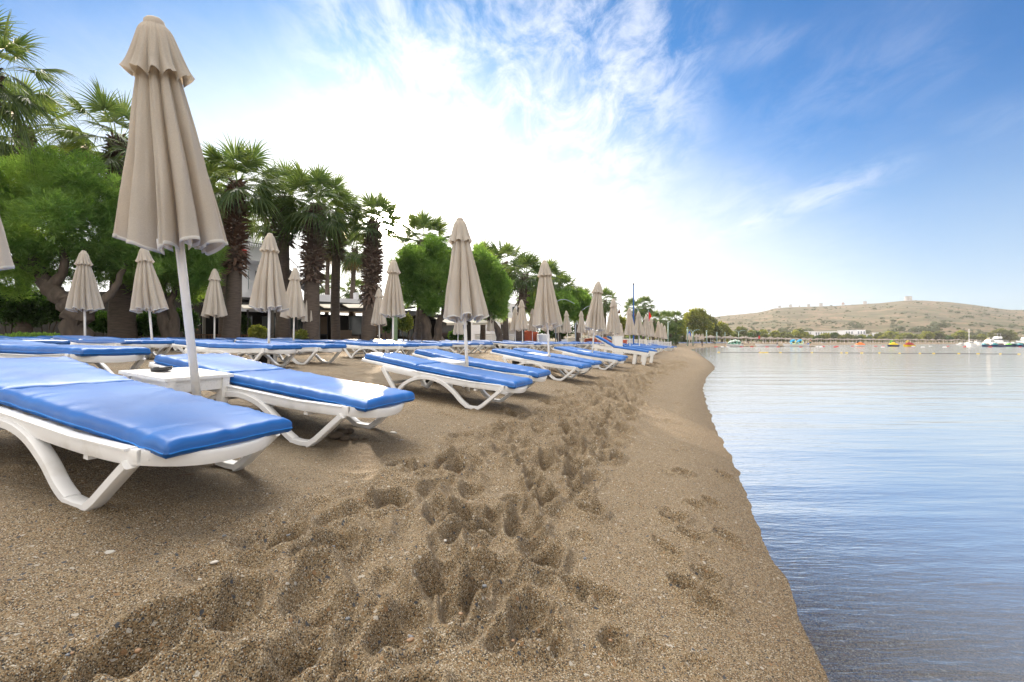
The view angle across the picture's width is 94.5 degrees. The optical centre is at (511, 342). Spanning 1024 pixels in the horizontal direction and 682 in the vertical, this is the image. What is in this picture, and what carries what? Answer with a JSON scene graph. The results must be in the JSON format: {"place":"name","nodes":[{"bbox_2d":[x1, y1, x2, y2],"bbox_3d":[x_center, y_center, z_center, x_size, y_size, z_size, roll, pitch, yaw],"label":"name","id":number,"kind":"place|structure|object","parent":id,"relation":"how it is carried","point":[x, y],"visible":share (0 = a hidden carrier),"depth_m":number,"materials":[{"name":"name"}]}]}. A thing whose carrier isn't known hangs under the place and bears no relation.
{"place":"outdoors","nodes":[
{"label":"outdoors","id":0,"kind":"place"},
{"bbox_2d":[0,342,1023,681],"bbox_3d":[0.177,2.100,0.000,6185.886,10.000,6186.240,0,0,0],"label":"beach","id":1,"kind":"structure","parent":0,"point":[624,478],"depth_m":1.92,"materials":[{"name":"beige sand"}]},
{"bbox_2d":[0,217,14,270],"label":"beach parasol","id":2,"kind":"object","parent":1,"relation":"on","point":[6,261],"visible":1,"depth_m":4.38,"materials":[{"name":"beige fabric"}]},
{"bbox_2d":[0,289,39,333],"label":"bush","id":3,"kind":"object","parent":1,"relation":"on","point":[8,308],"visible":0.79,"depth_m":15.20,"materials":[{"name":"green plant"}]},
{"bbox_2d":[0,331,59,336],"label":"hedge","id":4,"kind":"object","parent":1,"relation":"on","point":[25,334],"visible":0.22,"depth_m":12.81,"materials":[{"name":"green plant"}]},
{"bbox_2d":[0,336,69,344],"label":"sun lounger","id":5,"kind":"object","parent":1,"relation":"on","point":[57,342],"visible":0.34,"depth_m":7.53,"materials":[{"name":"blue plastic"}]},
{"bbox_2d":[12,292,61,332],"bbox_3d":[-15.603,-0.725,15.809,1.690,2.005,1.201,0,0,-25],"label":"bush","id":6,"kind":"object","parent":1,"relation":"on","point":[46,311],"visible":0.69,"depth_m":15.55,"materials":[{"name":"green plant"}]},
{"bbox_2d":[0,5,82,182],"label":"palm tree","id":7,"kind":"object","parent":1,"relation":"on","point":[19,107],"visible":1,"depth_m":12.37,"materials":[{"name":"green plant"}]},
{"bbox_2d":[0,66,101,332],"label":"palm tree","id":8,"kind":"object","parent":1,"relation":"on","point":[23,327],"visible":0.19,"depth_m":15.39,"materials":[{"name":"green plant"}]},
{"bbox_2d":[0,339,150,373],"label":"sun lounger","id":9,"kind":"object","parent":1,"relation":"on","point":[99,356],"visible":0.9,"depth_m":4.45,"materials":[{"name":"blue fabric"}]},
{"bbox_2d":[28,76,137,337],"bbox_3d":[-12.884,-3.963,15.528,4.381,9.022,4.254,0,0,0],"label":"palm tree","id":10,"kind":"object","parent":1,"relation":"on","point":[121,320],"visible":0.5,"depth_m":15.04,"materials":[{"name":"green plant"}]},
{"bbox_2d":[0,139,167,336],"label":"tamarisk tree","id":11,"kind":"object","parent":1,"relation":"on","point":[61,199],"visible":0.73,"depth_m":13.12,"materials":[{"name":"green plant"}]},
{"bbox_2d":[65,250,104,335],"bbox_3d":[-10.477,-0.916,11.595,0.621,2.676,0.636,-1,0,0],"label":"beach parasol","id":12,"kind":"object","parent":1,"relation":"on","point":[84,294],"visible":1,"depth_m":11.49,"materials":[{"name":"beige fabric"}]},
{"bbox_2d":[88,310,106,336],"bbox_3d":[-13.482,-0.400,15.481,1.289,1.380,0.880,0,0,25],"label":"bush","id":13,"kind":"object","parent":1,"relation":"on","point":[98,324],"visible":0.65,"depth_m":15.23,"materials":[{"name":"green plant"}]},
{"bbox_2d":[50,335,157,358],"bbox_3d":[-7.808,0.097,9.080,1.964,0.444,0.742,1,0,17],"label":"sun lounger","id":14,"kind":"object","parent":1,"relation":"on","point":[81,340],"visible":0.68,"depth_m":8.79,"materials":[{"name":"blue plastic"}]},
{"bbox_2d":[0,291,217,338],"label":"garden building","id":15,"kind":"structure","parent":1,"relation":"on","point":[209,321],"depth_m":21.87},
{"bbox_2d":[100,337,173,356],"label":"sun lounger","id":16,"kind":"object","parent":1,"relation":"on","point":[164,343],"visible":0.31,"depth_m":9.21,"materials":[{"name":"blue plastic"}]},
{"bbox_2d":[0,356,292,510],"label":"sun lounger","id":17,"kind":"object","parent":1,"relation":"on","point":[90,412],"visible":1,"depth_m":2.12,"materials":[{"name":"blue fabric"}]},
{"bbox_2d":[136,311,160,337],"bbox_3d":[-12.367,-0.414,16.026,1.645,1.428,1.138,0,0,0],"label":"bush","id":18,"kind":"object","parent":1,"relation":"on","point":[143,326],"visible":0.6,"depth_m":15.79,"materials":[{"name":"green plant"}]},
{"bbox_2d":[129,248,168,356],"bbox_3d":[-7.675,-0.783,9.990,0.648,2.491,0.644,-5,0,0],"label":"beach parasol","id":19,"kind":"object","parent":1,"relation":"on","point":[148,294],"visible":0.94,"depth_m":9.88,"materials":[{"name":"beige fabric"}]},
{"bbox_2d":[112,15,227,395],"bbox_3d":[-1.977,-0.507,2.843,0.527,2.563,0.537,0,13,-10],"label":"beach parasol","id":20,"kind":"object","parent":1,"relation":"on","point":[166,199],"visible":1,"depth_m":2.58,"materials":[{"name":"beige fabric"}]},
{"bbox_2d":[121,242,230,349],"bbox_3d":[-11.130,-1.836,15.515,3.624,4.692,2.394,0,0,-18],"label":"tamarisk tree","id":21,"kind":"object","parent":1,"relation":"on","point":[201,266],"visible":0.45,"depth_m":15.25,"materials":[{"name":"green plant"}]},
{"bbox_2d":[118,367,233,402],"bbox_3d":[-2.285,0.417,3.225,0.417,0.429,0.490,6,2,18],"label":"side table","id":22,"kind":"object","parent":1,"relation":"on","point":[177,379],"visible":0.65,"depth_m":3.12,"materials":[{"name":"white paint"}]},
{"bbox_2d":[141,338,233,354],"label":"sun lounger","id":23,"kind":"object","parent":1,"relation":"on","point":[159,351],"visible":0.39,"depth_m":10.32,"materials":[{"name":"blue plastic"}]},
{"bbox_2d":[176,305,201,348],"bbox_3d":[-11.762,-0.531,17.012,0.984,1.652,1.138,0,0,-40],"label":"bush","id":24,"kind":"object","parent":1,"relation":"on","point":[196,319],"visible":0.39,"depth_m":16.84,"materials":[{"name":"green plant"}]},
{"bbox_2d":[201,269,227,338],"bbox_3d":[-9.399,-0.955,14.997,0.667,2.762,0.727,0,0,0],"label":"beach parasol","id":25,"kind":"object","parent":1,"relation":"on","point":[214,306],"visible":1,"depth_m":14.87,"materials":[{"name":"beige fabric"}]},
{"bbox_2d":[211,164,256,337],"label":"palm tree","id":26,"kind":"object","parent":1,"relation":"on","point":[220,322],"visible":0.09,"depth_m":19.83,"materials":[{"name":"green plant"}]},
{"bbox_2d":[166,236,303,312],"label":"white house","id":27,"kind":"structure","parent":1,"relation":"on","point":[254,261],"depth_m":27.70,"materials":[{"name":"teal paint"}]},
{"bbox_2d":[172,340,301,366],"bbox_3d":[-4.377,0.181,7.550,1.965,0.417,0.742,1,0,17],"label":"sun lounger","id":28,"kind":"object","parent":1,"relation":"on","point":[266,350],"visible":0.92,"depth_m":7.26,"materials":[{"name":"blue plastic"}]},
{"bbox_2d":[201,131,289,337],"bbox_3d":[-9.482,-3.314,16.565,3.437,7.766,3.686,0,0,0],"label":"palm tree","id":29,"kind":"object","parent":1,"relation":"on","point":[233,202],"visible":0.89,"depth_m":16.28,"materials":[{"name":"green plant"}]},
{"bbox_2d":[240,313,256,336],"bbox_3d":[-12.542,-0.569,22.017,1.025,1.692,0.923,0,0,43],"label":"bush","id":30,"kind":"object","parent":1,"relation":"on","point":[244,320],"visible":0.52,"depth_m":21.91,"materials":[{"name":"green plant"}]},
{"bbox_2d":[247,324,272,338],"bbox_3d":[-9.889,-0.213,18.506,0.912,1.040,0.719,0,0,39],"label":"bush","id":31,"kind":"object","parent":1,"relation":"on","point":[257,331],"visible":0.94,"depth_m":18.37,"materials":[{"name":"green plant"}]},
{"bbox_2d":[242,199,289,337],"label":"palm tree","id":32,"kind":"object","parent":1,"relation":"on","point":[260,234],"visible":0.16,"depth_m":26.49,"materials":[{"name":"green plant"}]},
{"bbox_2d":[248,233,288,363],"bbox_3d":[-4.206,-0.685,8.210,0.629,2.417,0.625,1,0,0],"label":"beach parasol","id":33,"kind":"object","parent":1,"relation":"on","point":[268,294],"visible":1,"depth_m":8.07,"materials":[{"name":"beige fabric"}]},
{"bbox_2d":[234,337,309,354],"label":"sun lounger","id":34,"kind":"object","parent":1,"relation":"on","point":[252,338],"visible":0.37,"depth_m":12.85,"materials":[{"name":"blue plastic"}]},
{"bbox_2d":[148,353,414,446],"bbox_3d":[-1.776,0.416,3.647,1.966,0.414,0.742,8,2,18],"label":"sun lounger","id":35,"kind":"object","parent":1,"relation":"on","point":[265,387],"visible":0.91,"depth_m":3.32,"materials":[{"name":"blue fabric"}]},
{"bbox_2d":[249,156,327,337],"bbox_3d":[-8.989,-3.388,18.964,3.134,7.897,3.286,0,0,44],"label":"palm tree","id":36,"kind":"object","parent":1,"relation":"on","point":[282,328],"visible":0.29,"depth_m":18.78,"materials":[{"name":"green plant"}]},
{"bbox_2d":[235,340,346,364],"bbox_3d":[-4.077,0.181,8.714,1.965,0.414,0.742,1,0,15],"label":"sun lounger","id":37,"kind":"object","parent":1,"relation":"on","point":[317,347],"visible":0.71,"depth_m":8.41,"materials":[{"name":"blue plastic"}]},
{"bbox_2d":[280,268,305,339],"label":"beach parasol","id":38,"kind":"object","parent":1,"relation":"on","point":[295,300],"visible":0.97,"depth_m":13.48,"materials":[{"name":"beige fabric"}]},
{"bbox_2d":[190,295,415,339],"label":"restaurant","id":39,"kind":"structure","parent":1,"relation":"on","point":[352,323],"depth_m":26.42,"materials":[{"name":"metal"}]},
{"bbox_2d":[321,316,327,339],"bbox_3d":[-10.624,-0.832,26.627,0.482,1.345,0.100,0,0,-40],"label":"window","id":40,"kind":"structure","parent":39,"relation":"in","point":[324,320],"depth_m":26.67,"materials":[{"name":"glass"}]},
{"bbox_2d":[319,289,362,312],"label":"terrace wall","id":41,"kind":"structure","parent":39,"relation":"on","point":[325,298],"depth_m":29.84,"materials":[{"name":"white paint"}]},
{"bbox_2d":[348,316,361,334],"bbox_3d":[-9.132,-0.879,27.893,1.045,1.426,0.100,0,0,-40],"label":"window","id":42,"kind":"structure","parent":39,"relation":"in","point":[354,322],"depth_m":27.83,"materials":[{"name":"grey glass"}]},
{"bbox_2d":[292,328,315,339],"bbox_3d":[-7.910,-0.108,17.992,0.925,0.857,0.512,0,0,0],"label":"bush","id":43,"kind":"object","parent":1,"relation":"on","point":[302,334],"visible":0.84,"depth_m":17.88,"materials":[{"name":"green plant"}]},
{"bbox_2d":[263,156,369,339],"bbox_3d":[-7.624,-3.287,18.538,4.095,7.708,3.899,0,0,0],"label":"palm tree","id":44,"kind":"object","parent":1,"relation":"on","point":[315,226],"visible":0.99,"depth_m":18.24,"materials":[{"name":"green plant"}]},
{"bbox_2d":[321,239,349,314],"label":"palm tree","id":45,"kind":"object","parent":1,"relation":"on","point":[329,262],"visible":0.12,"depth_m":32.88,"materials":[{"name":"brown plant"}]},
{"bbox_2d":[314,181,369,339],"bbox_3d":[-7.660,-3.322,21.004,2.974,7.756,2.827,0,0,0],"label":"palm tree","id":46,"kind":"object","parent":1,"relation":"on","point":[335,300],"visible":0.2,"depth_m":20.83,"materials":[{"name":"green plant"}]},
{"bbox_2d":[340,276,363,315],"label":"palm tree","id":47,"kind":"object","parent":1,"relation":"on","point":[347,295],"visible":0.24,"depth_m":41.44,"materials":[{"name":"green plant"}]},
{"bbox_2d":[330,232,383,315],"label":"palm tree","id":48,"kind":"object","parent":1,"relation":"on","point":[351,265],"visible":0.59,"depth_m":31.72,"materials":[{"name":"green plant"}]},
{"bbox_2d":[338,186,412,340],"bbox_3d":[-5.623,-2.942,19.434,3.187,7.038,3.033,0,0,0],"label":"palm tree","id":49,"kind":"object","parent":1,"relation":"on","point":[372,270],"visible":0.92,"depth_m":19.26,"materials":[{"name":"green plant"}]},
{"bbox_2d":[333,340,418,357],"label":"sun lounger","id":50,"kind":"object","parent":1,"relation":"on","point":[373,347],"visible":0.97,"depth_m":11.03,"materials":[{"name":"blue plastic"}]},
{"bbox_2d":[371,288,386,350],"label":"beach parasol","id":51,"kind":"object","parent":1,"relation":"on","point":[377,319],"visible":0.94,"depth_m":16.86,"materials":[{"name":"beige fabric"}]},
{"bbox_2d":[379,259,405,352],"bbox_3d":[-3.018,-0.786,12.005,0.613,2.640,0.628,0,0,0],"label":"beach parasol","id":52,"kind":"object","parent":1,"relation":"on","point":[392,304],"visible":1,"depth_m":11.86,"materials":[{"name":"beige fabric"}]},
{"bbox_2d":[398,312,420,349],"bbox_3d":[-4.329,-0.452,19.428,0.978,1.614,0.660,0,0,27],"label":"bush","id":53,"kind":"object","parent":1,"relation":"on","point":[406,323],"visible":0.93,"depth_m":19.36,"materials":[{"name":"green plant"}]},
{"bbox_2d":[376,341,452,354],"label":"sun lounger","id":54,"kind":"object","parent":1,"relation":"on","point":[446,346],"visible":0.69,"depth_m":12.08,"materials":[{"name":"blue plastic"}]},
{"bbox_2d":[385,232,451,340],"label":"tamarisk tree","id":55,"kind":"object","parent":1,"relation":"on","point":[424,268],"visible":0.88,"depth_m":20.07,"materials":[{"name":"green plant"}]},
{"bbox_2d":[386,204,451,339],"bbox_3d":[-4.222,-2.936,22.518,3.460,7.050,3.457,0,0,-44],"label":"palm tree","id":56,"kind":"object","parent":1,"relation":"on","point":[419,220],"visible":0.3,"depth_m":22.11,"materials":[{"name":"green plant"}]},
{"bbox_2d":[421,358,464,386],"bbox_3d":[-0.910,0.434,6.413,0.448,0.391,0.454,8,2,18],"label":"side table","id":57,"kind":"object","parent":1,"relation":"on","point":[452,361],"visible":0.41,"depth_m":6.32,"materials":[{"name":"white plastic"}]},
{"bbox_2d":[378,314,511,340],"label":"beach cafe","id":58,"kind":"structure","parent":1,"relation":"on","point":[447,326],"depth_m":35.07,"materials":[{"name":"metal"}]},
{"bbox_2d":[362,352,532,409],"bbox_3d":[-0.783,0.457,5.633,1.966,0.397,0.742,9,3,19],"label":"sun lounger","id":59,"kind":"object","parent":1,"relation":"on","point":[422,370],"visible":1,"depth_m":5.36,"materials":[{"name":"blue fabric"}]},
{"bbox_2d":[421,340,479,353],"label":"sun lounger","id":60,"kind":"object","parent":1,"relation":"on","point":[461,345],"visible":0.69,"depth_m":15.58,"materials":[{"name":"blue plastic"}]},
{"bbox_2d":[443,218,488,390],"bbox_3d":[-0.613,-0.427,6.243,0.616,2.442,0.609,-3,0,0],"label":"beach parasol","id":61,"kind":"object","parent":1,"relation":"on","point":[464,300],"visible":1,"depth_m":6.11,"materials":[{"name":"beige fabric"}]},
{"bbox_2d":[441,340,492,352],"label":"sun lounger","id":62,"kind":"object","parent":1,"relation":"on","point":[486,344],"visible":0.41,"depth_m":16.77,"materials":[{"name":"white plastic"}]},
{"bbox_2d":[412,349,550,394],"bbox_3d":[-0.461,0.433,6.933,1.965,0.417,0.742,9,3,20],"label":"sun lounger","id":63,"kind":"object","parent":1,"relation":"on","point":[534,374],"visible":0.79,"depth_m":6.66,"materials":[{"name":"blue fabric"}]},
{"bbox_2d":[472,237,503,339],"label":"palm tree","id":64,"kind":"object","parent":1,"relation":"on","point":[483,327],"visible":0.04,"depth_m":33.82,"materials":[{"name":"green plant"}]},
{"bbox_2d":[472,241,513,347],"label":"tamarisk tree","id":65,"kind":"object","parent":1,"relation":"on","point":[496,287],"visible":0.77,"depth_m":24.57,"materials":[{"name":"green plant"}]},
{"bbox_2d":[471,303,528,340],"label":"white house","id":66,"kind":"structure","parent":1,"relation":"on","point":[475,329],"depth_m":47.25,"materials":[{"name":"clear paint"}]},
{"bbox_2d":[487,240,532,339],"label":"palm tree","id":67,"kind":"object","parent":1,"relation":"on","point":[508,249],"visible":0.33,"depth_m":32.75,"materials":[{"name":"green plant"}]},
{"bbox_2d":[492,341,540,349],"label":"sun lounger","id":68,"kind":"object","parent":1,"relation":"on","point":[514,344],"visible":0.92,"depth_m":19.18,"materials":[{"name":"blue plastic"}]},
{"bbox_2d":[515,300,528,347],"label":"beach parasol","id":69,"kind":"object","parent":1,"relation":"on","point":[522,323],"visible":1,"depth_m":19.87,"materials":[{"name":"beige fabric"}]},
{"bbox_2d":[516,290,536,331],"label":"tamarisk tree","id":70,"kind":"object","parent":1,"relation":"on","point":[530,305],"visible":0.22,"depth_m":35.44,"materials":[{"name":"green plant"}]},
{"bbox_2d":[503,249,552,340],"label":"palm tree","id":71,"kind":"object","parent":1,"relation":"on","point":[525,281],"visible":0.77,"depth_m":29.69,"materials":[{"name":"green plant"}]},
{"bbox_2d":[490,348,591,380],"bbox_3d":[0.557,0.455,9.480,1.966,0.397,0.742,9,4,25],"label":"sun lounger","id":72,"kind":"object","parent":1,"relation":"on","point":[541,361],"visible":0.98,"depth_m":9.19,"materials":[{"name":"blue fabric"}]},
{"bbox_2d":[532,260,562,371],"bbox_3d":[0.746,-0.466,9.989,0.662,2.543,0.657,-3,0,0],"label":"beach parasol","id":73,"kind":"object","parent":1,"relation":"on","point":[546,313],"visible":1,"depth_m":9.86,"materials":[{"name":"beige fabric"}]},
{"bbox_2d":[528,255,567,333],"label":"palm tree","id":74,"kind":"object","parent":1,"relation":"on","point":[555,270],"visible":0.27,"depth_m":37.58,"materials":[{"name":"green plant"}]},
{"bbox_2d":[537,324,573,338],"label":"bush","id":75,"kind":"object","parent":1,"relation":"on","point":[552,334],"visible":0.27,"depth_m":40.20,"materials":[{"name":"green plant"}]},
{"bbox_2d":[513,348,601,374],"bbox_3d":[0.986,0.452,10.706,1.966,0.397,0.742,9,4,25],"label":"sun lounger","id":76,"kind":"object","parent":1,"relation":"on","point":[595,363],"visible":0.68,"depth_m":10.43,"materials":[{"name":"blue fabric"}]},
{"bbox_2d":[562,311,571,341],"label":"beach parasol","id":77,"kind":"object","parent":1,"relation":"on","point":[566,326],"visible":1,"depth_m":27.38,"materials":[{"name":"beige fabric"}]},
{"bbox_2d":[554,287,580,341],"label":"tamarisk tree","id":78,"kind":"object","parent":1,"relation":"on","point":[569,307],"visible":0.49,"depth_m":36.43,"materials":[{"name":"green plant"}]},
{"bbox_2d":[551,272,587,338],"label":"palm tree","id":79,"kind":"object","parent":1,"relation":"on","point":[569,279],"visible":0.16,"depth_m":40.17,"materials":[{"name":"green plant"}]},
{"bbox_2d":[565,285,591,341],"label":"tamarisk tree","id":80,"kind":"object","parent":1,"relation":"on","point":[584,298],"visible":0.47,"depth_m":39.45,"materials":[{"name":"green plant"}]},
{"bbox_2d":[577,311,585,347],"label":"beach parasol","id":81,"kind":"object","parent":1,"relation":"on","point":[581,327],"visible":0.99,"depth_m":30.36,"materials":[{"name":"beige fabric"}]},
{"bbox_2d":[553,346,625,369],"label":"sun lounger","id":82,"kind":"object","parent":1,"relation":"on","point":[587,355],"visible":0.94,"depth_m":13.00,"materials":[{"name":"blue fabric"}]},
{"bbox_2d":[584,281,604,352],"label":"beach parasol","id":83,"kind":"object","parent":1,"relation":"on","point":[595,319],"visible":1,"depth_m":13.76,"materials":[{"name":"beige fabric"}]},
{"bbox_2d":[563,346,627,365],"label":"sun lounger","id":84,"kind":"object","parent":1,"relation":"on","point":[610,354],"visible":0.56,"depth_m":14.31,"materials":[{"name":"blue fabric"}]},
{"bbox_2d":[601,286,620,336],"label":"palm tree","id":85,"kind":"object","parent":1,"relation":"on","point":[606,303],"visible":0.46,"depth_m":55.32,"materials":[{"name":"green plant"}]},
{"bbox_2d":[606,299,621,335],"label":"beach parasol","id":86,"kind":"object","parent":1,"relation":"on","point":[613,324],"visible":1,"depth_m":18.27,"materials":[{"name":"beige fabric"}]},
{"bbox_2d":[611,336,623,354],"bbox_3d":[4.050,0.185,18.200,0.390,0.870,0.390,0,0,0],"label":"towel cabinet","id":87,"kind":"object","parent":1,"relation":"on","point":[617,340],"visible":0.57,"depth_m":18.01,"materials":[{"name":"white paint"}]},
{"bbox_2d":[593,335,648,364],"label":"wooden lounger","id":88,"kind":"object","parent":1,"relation":"on","point":[635,352],"visible":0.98,"depth_m":16.57,"materials":[{"name":"white paint"}]},
{"bbox_2d":[624,308,635,353],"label":"beach parasol","id":89,"kind":"object","parent":1,"relation":"on","point":[629,328],"visible":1,"depth_m":22.47,"materials":[{"name":"beige fabric"}]},
{"bbox_2d":[605,336,655,362],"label":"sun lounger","id":90,"kind":"object","parent":1,"relation":"on","point":[652,352],"visible":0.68,"depth_m":18.02,"materials":[{"name":"blue plastic"}]},
{"bbox_2d":[622,297,648,338],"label":"palm tree","id":91,"kind":"object","parent":1,"relation":"on","point":[630,302],"visible":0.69,"depth_m":69.76,"materials":[{"name":"green plant"}]},
{"bbox_2d":[634,311,644,345],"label":"beach parasol","id":92,"kind":"object","parent":1,"relation":"on","point":[639,329],"visible":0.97,"depth_m":26.86,"materials":[{"name":"beige fabric"}]},
{"bbox_2d":[632,294,658,343],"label":"palm tree","id":93,"kind":"object","parent":1,"relation":"on","point":[648,299],"visible":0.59,"depth_m":73.34,"materials":[{"name":"green plant"}]},
{"bbox_2d":[652,309,678,336],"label":"palm tree","id":94,"kind":"object","parent":1,"relation":"on","point":[667,314],"visible":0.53,"depth_m":85.31,"materials":[{"name":"green plant"}]},
{"bbox_2d":[659,323,681,344],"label":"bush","id":95,"kind":"object","parent":1,"relation":"on","point":[674,339],"visible":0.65,"depth_m":83.34,"materials":[{"name":"green plant"}]},
{"bbox_2d":[665,310,686,344],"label":"palm tree","id":96,"kind":"object","parent":1,"relation":"on","point":[680,322],"visible":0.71,"depth_m":91.47,"materials":[{"name":"green plant"}]},
{"bbox_2d":[682,307,714,341],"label":"broadleaf tree","id":97,"kind":"object","parent":1,"relation":"on","point":[696,318],"visible":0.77,"depth_m":148.37,"materials":[{"name":"green plant"}]},
{"bbox_2d":[702,314,722,341],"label":"broadleaf tree","id":98,"kind":"object","parent":1,"relation":"on","point":[718,329],"visible":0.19,"depth_m":158.55,"materials":[{"name":"green plant"}]},
{"bbox_2d":[717,321,733,341],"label":"broadleaf tree","id":99,"kind":"object","parent":1,"relation":"on","point":[724,328],"visible":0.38,"depth_m":188.52,"materials":[{"name":"green plant"}]},
{"bbox_2d":[949,330,969,341],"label":"shore tree","id":100,"kind":"object","parent":1,"relation":"on","point":[961,334],"visible":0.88,"depth_m":425.03,"materials":[{"name":"green plant"}]},
{"bbox_2d":[987,328,1018,341],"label":"shore tree","id":101,"kind":"object","parent":1,"relation":"on","point":[1009,335],"visible":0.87,"depth_m":426.02,"materials":[{"name":"green plant"}]},
{"bbox_2d":[0,0,1023,333],"label":"sky","id":102,"kind":"structure","parent":0,"point":[719,157],"materials":[{"name":"blue"}]},
{"bbox_2d":[550,300,1023,341],"bbox_3d":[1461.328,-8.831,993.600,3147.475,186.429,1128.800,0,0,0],"label":"hill","id":103,"kind":"structure","parent":0,"point":[871,314],"depth_m":836.64,"materials":[{"name":"beige soil"}]},
{"bbox_2d":[582,300,1023,340],"bbox_3d":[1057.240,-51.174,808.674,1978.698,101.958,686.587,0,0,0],"label":"hillside scrub","id":104,"kind":"object","parent":103,"relation":"on","point":[933,326],"visible":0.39,"depth_m":646.85,"materials":[{"name":"green plant"}]},
{"bbox_2d":[691,344,1023,663],"bbox_3d":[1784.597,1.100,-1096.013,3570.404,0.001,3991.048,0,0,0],"label":"sea","id":105,"kind":"structure","parent":0,"point":[900,439],"depth_m":4.86,"materials":[{"name":"liquid"}]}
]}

